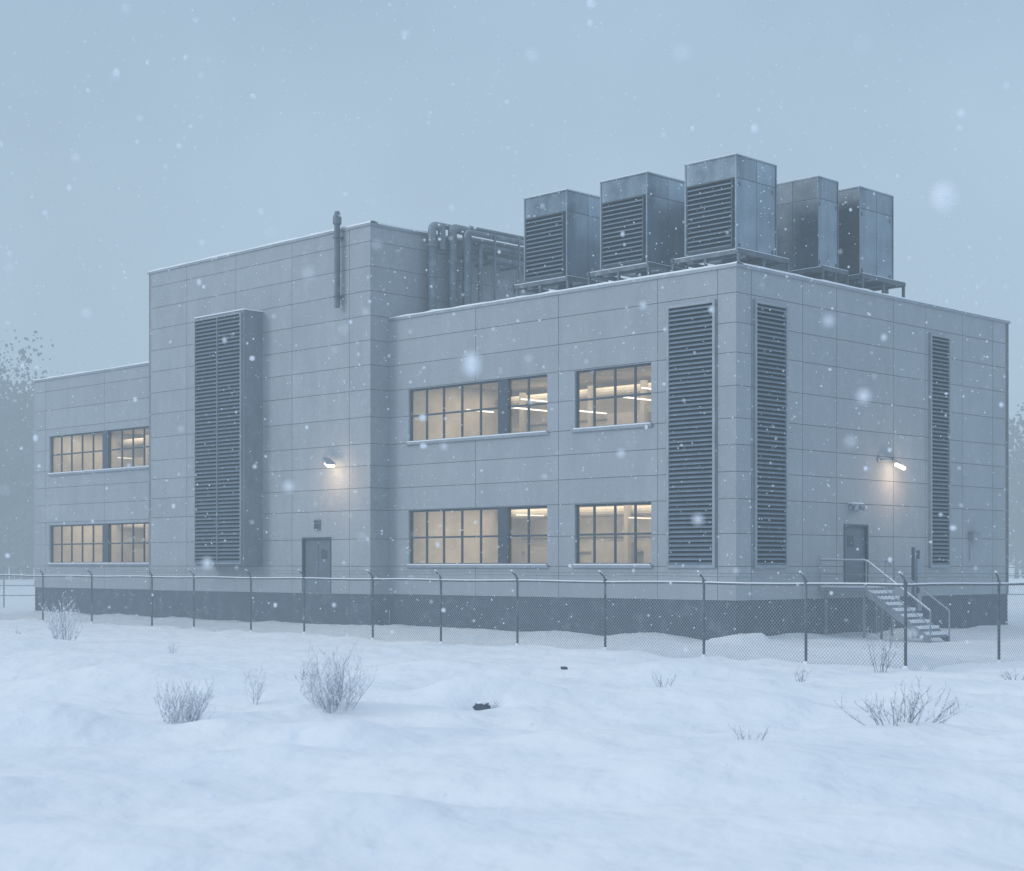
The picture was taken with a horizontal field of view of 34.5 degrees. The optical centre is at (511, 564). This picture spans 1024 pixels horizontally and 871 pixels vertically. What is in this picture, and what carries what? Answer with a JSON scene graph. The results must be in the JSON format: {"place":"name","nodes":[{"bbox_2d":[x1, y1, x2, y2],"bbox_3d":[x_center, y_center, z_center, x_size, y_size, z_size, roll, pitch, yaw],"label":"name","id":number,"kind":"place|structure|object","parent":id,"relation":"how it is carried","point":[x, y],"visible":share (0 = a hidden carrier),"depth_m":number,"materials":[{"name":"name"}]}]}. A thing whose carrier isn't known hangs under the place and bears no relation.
{"place":"outdoors","nodes":[
{"label":"outdoors","id":0,"kind":"place"},
{"bbox_2d":[0,571,1023,870],"bbox_3d":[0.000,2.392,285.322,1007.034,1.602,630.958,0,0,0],"label":"ground","id":1,"kind":"structure","parent":0,"point":[556,799],"depth_m":21.08,"materials":[{"name":"white snow"}]},
{"bbox_2d":[38,592,88,640],"bbox_3d":[-14.048,1.690,51.934,1.588,1.675,1.590,0,0,0],"label":"shrub","id":2,"kind":"object","parent":1,"relation":"on","point":[59,630],"visible":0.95,"depth_m":51.81,"materials":[{"name":"grey plant"}]},
{"bbox_2d":[166,639,179,652],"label":"shrub","id":3,"kind":"object","parent":1,"relation":"on","point":[173,649],"visible":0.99,"depth_m":45.99,"materials":[{"name":"plant"}]},
{"bbox_2d":[154,675,215,723],"bbox_3d":[-4.974,2.080,25.065,0.938,0.828,1.010,0,0,-36],"label":"shrub","id":4,"kind":"object","parent":1,"relation":"on","point":[189,706],"visible":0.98,"depth_m":25.08,"materials":[{"name":"plant"}]},
{"bbox_2d":[242,665,266,704],"bbox_3d":[-4.572,2.173,29.470,0.494,0.796,0.494,0,0,0],"label":"shrub","id":5,"kind":"object","parent":1,"relation":"on","point":[257,694],"visible":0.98,"depth_m":29.48,"materials":[{"name":"plant"}]},
{"bbox_2d":[294,667,308,679],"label":"shrub","id":6,"kind":"object","parent":1,"relation":"on","point":[304,675],"visible":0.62,"depth_m":33.46,"materials":[{"name":"plant"}]},
{"bbox_2d":[290,640,376,713],"bbox_3d":[-2.901,1.794,27.026,1.396,1.282,1.446,0,0,0],"label":"shrub","id":7,"kind":"object","parent":1,"relation":"on","point":[332,697],"visible":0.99,"depth_m":26.95,"materials":[{"name":"plant"}]},
{"bbox_2d":[473,701,490,710],"bbox_3d":[-0.524,2.500,28.945,0.301,0.232,0.236,0,0,16],"label":"rock","id":8,"kind":"object","parent":1,"relation":"on","point":[478,705],"visible":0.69,"depth_m":28.87,"materials":[{"name":"grey stone"}]},
{"bbox_2d":[0,568,1023,670],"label":"chain link fence","id":9,"kind":"object","parent":1,"relation":"on","point":[805,584],"visible":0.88,"depth_m":46.21,"materials":[{"name":"metal"}]},
{"bbox_2d":[0,330,1023,578],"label":"forest","id":10,"kind":"object","parent":1,"relation":"on","point":[16,524],"visible":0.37,"depth_m":276.59,"materials":[{"name":"grey plant"}]},
{"bbox_2d":[0,565,1023,607],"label":"chain link fence","id":11,"kind":"object","parent":1,"relation":"on","point":[3,567],"visible":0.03,"depth_m":100.06,"materials":[{"name":"metal"}]},
{"bbox_2d":[33,211,1009,639],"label":"industrial building","id":12,"kind":"structure","parent":1,"relation":"on","point":[717,419],"depth_m":62.62,"materials":[{"name":"concrete"}]},
{"bbox_2d":[47,522,148,565],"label":"window","id":13,"kind":"structure","parent":12,"relation":"in","point":[106,528],"depth_m":78.68,"materials":[{"name":"grey metal"}]},
{"bbox_2d":[47,426,148,475],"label":"window","id":14,"kind":"structure","parent":12,"relation":"in","point":[106,450],"depth_m":78.68,"materials":[{"name":"grey metal"}]},
{"bbox_2d":[302,537,331,592],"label":"door","id":15,"kind":"structure","parent":12,"relation":"in","point":[314,554],"depth_m":65.87,"materials":[{"name":"paint"}]},
{"bbox_2d":[405,506,548,567],"bbox_3d":[-1.329,-0.995,60.742,7.500,2.190,0.290,0,0,45],"label":"window","id":16,"kind":"structure","parent":12,"relation":"in","point":[504,513],"depth_m":60.12,"materials":[{"name":"grey metal"}]},
{"bbox_2d":[405,375,548,444],"bbox_3d":[-1.329,-5.655,60.742,7.500,2.130,0.290,0,0,45],"label":"window","id":17,"kind":"structure","parent":12,"relation":"in","point":[504,419],"depth_m":60.09,"materials":[{"name":"grey metal"}]},
{"bbox_2d":[511,189,608,296],"bbox_3d":[2.136,-11.665,63.413,3.090,4.830,3.264,0,0,45],"label":"cooling unit","id":18,"kind":"object","parent":12,"relation":"on","point":[571,240],"visible":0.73,"depth_m":62.45,"materials":[{"name":"metal"}]},
{"bbox_2d":[571,363,652,432],"bbox_3d":[3.420,-5.655,56.009,3.610,2.130,0.272,0,0,45],"label":"window","id":19,"kind":"structure","parent":12,"relation":"in","point":[631,425],"depth_m":56.05,"materials":[{"name":"grey metal"}]},
{"bbox_2d":[571,502,653,567],"bbox_3d":[3.420,-0.995,56.009,3.610,2.190,0.272,0,0,45],"label":"window","id":20,"kind":"structure","parent":12,"relation":"in","point":[583,565],"depth_m":56.05,"materials":[{"name":"grey metal"}]},
{"bbox_2d":[587,171,687,284],"bbox_3d":[4.909,-11.665,60.657,3.090,4.830,3.264,0,0,45],"label":"cooling unit","id":21,"kind":"object","parent":12,"relation":"on","point":[658,214],"visible":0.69,"depth_m":59.74,"materials":[{"name":"metal"}]},
{"bbox_2d":[671,153,789,271],"bbox_3d":[7.739,-11.665,58.056,3.090,4.830,3.264,0,0,45],"label":"cooling unit","id":22,"kind":"object","parent":12,"relation":"on","point":[716,245],"visible":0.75,"depth_m":57.20,"materials":[{"name":"metal"}]},
{"bbox_2d":[773,175,848,284],"bbox_3d":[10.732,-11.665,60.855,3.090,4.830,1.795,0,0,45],"label":"cooling unit","id":23,"kind":"object","parent":12,"relation":"on","point":[816,217],"visible":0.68,"depth_m":60.12,"materials":[{"name":"metal"}]},
{"bbox_2d":[843,524,868,582],"bbox_3d":[11.856,-0.334,57.177,0.165,2.125,1.514,0,0,45],"label":"door","id":24,"kind":"structure","parent":12,"relation":"in","point":[858,535],"depth_m":57.30,"materials":[{"name":"paint"}]},
{"bbox_2d":[824,185,905,297],"bbox_3d":[12.957,-11.665,62.880,3.090,4.830,3.264,0,0,45],"label":"cooling unit","id":25,"kind":"object","parent":12,"relation":"on","point":[867,224],"visible":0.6,"depth_m":61.77,"materials":[{"name":"metal"}]},
{"bbox_2d":[652,668,676,686],"bbox_3d":[3.009,2.295,33.045,0.385,0.460,0.456,0,0,-34],"label":"shrub","id":26,"kind":"object","parent":1,"relation":"on","point":[659,682],"visible":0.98,"depth_m":33.00,"materials":[{"name":"plant"}]},
{"bbox_2d":[728,724,768,739],"bbox_3d":[3.292,2.359,22.822,0.469,0.347,0.427,0,0,-35],"label":"shrub","id":27,"kind":"object","parent":1,"relation":"on","point":[743,736],"visible":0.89,"depth_m":22.85,"materials":[{"name":"plant"}]},
{"bbox_2d":[794,667,808,681],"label":"shrub","id":28,"kind":"object","parent":1,"relation":"on","point":[802,679],"visible":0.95,"depth_m":34.99,"materials":[{"name":"plant"}]},
{"bbox_2d":[863,620,897,672],"bbox_3d":[8.421,1.910,37.900,0.621,1.287,1.005,0,0,-40],"label":"shrub","id":29,"kind":"object","parent":1,"relation":"on","point":[885,654],"visible":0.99,"depth_m":37.85,"materials":[{"name":"plant"}]},
{"bbox_2d":[818,556,949,642],"bbox_3d":[12.920,1.225,55.115,4.266,3.050,3.200,0,0,45],"label":"metal stair","id":30,"kind":"object","parent":1,"relation":"on","point":[887,601],"visible":0.77,"depth_m":54.05,"materials":[{"name":"grey metal"}]},
{"bbox_2d":[836,675,971,725],"bbox_3d":[5.990,2.073,25.209,1.653,0.815,1.665,0,0,45],"label":"shrub","id":31,"kind":"object","parent":1,"relation":"on","point":[901,709],"visible":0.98,"depth_m":25.03,"materials":[{"name":"plant"}]},
{"bbox_2d":[911,547,922,638],"bbox_3d":[13.768,1.075,56.078,0.230,3.350,0.380,0,0,45],"label":"utility pedestal","id":32,"kind":"object","parent":1,"relation":"on","point":[917,565],"visible":0.59,"depth_m":55.99,"materials":[{"name":"metal"}]},
{"bbox_2d":[997,666,1023,679],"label":"shrub","id":33,"kind":"object","parent":1,"relation":"on","point":[1011,673],"visible":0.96,"depth_m":34.91,"materials":[{"name":"plant"}]},
{"bbox_2d":[0,0,1023,870],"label":"falling snow","id":34,"kind":"structure","parent":0,"point":[944,196],"depth_m":15.83,"materials":[{"name":"white snow"}]},
{"bbox_2d":[0,0,1023,571],"label":"sky","id":35,"kind":"structure","parent":0,"point":[552,26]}
]}

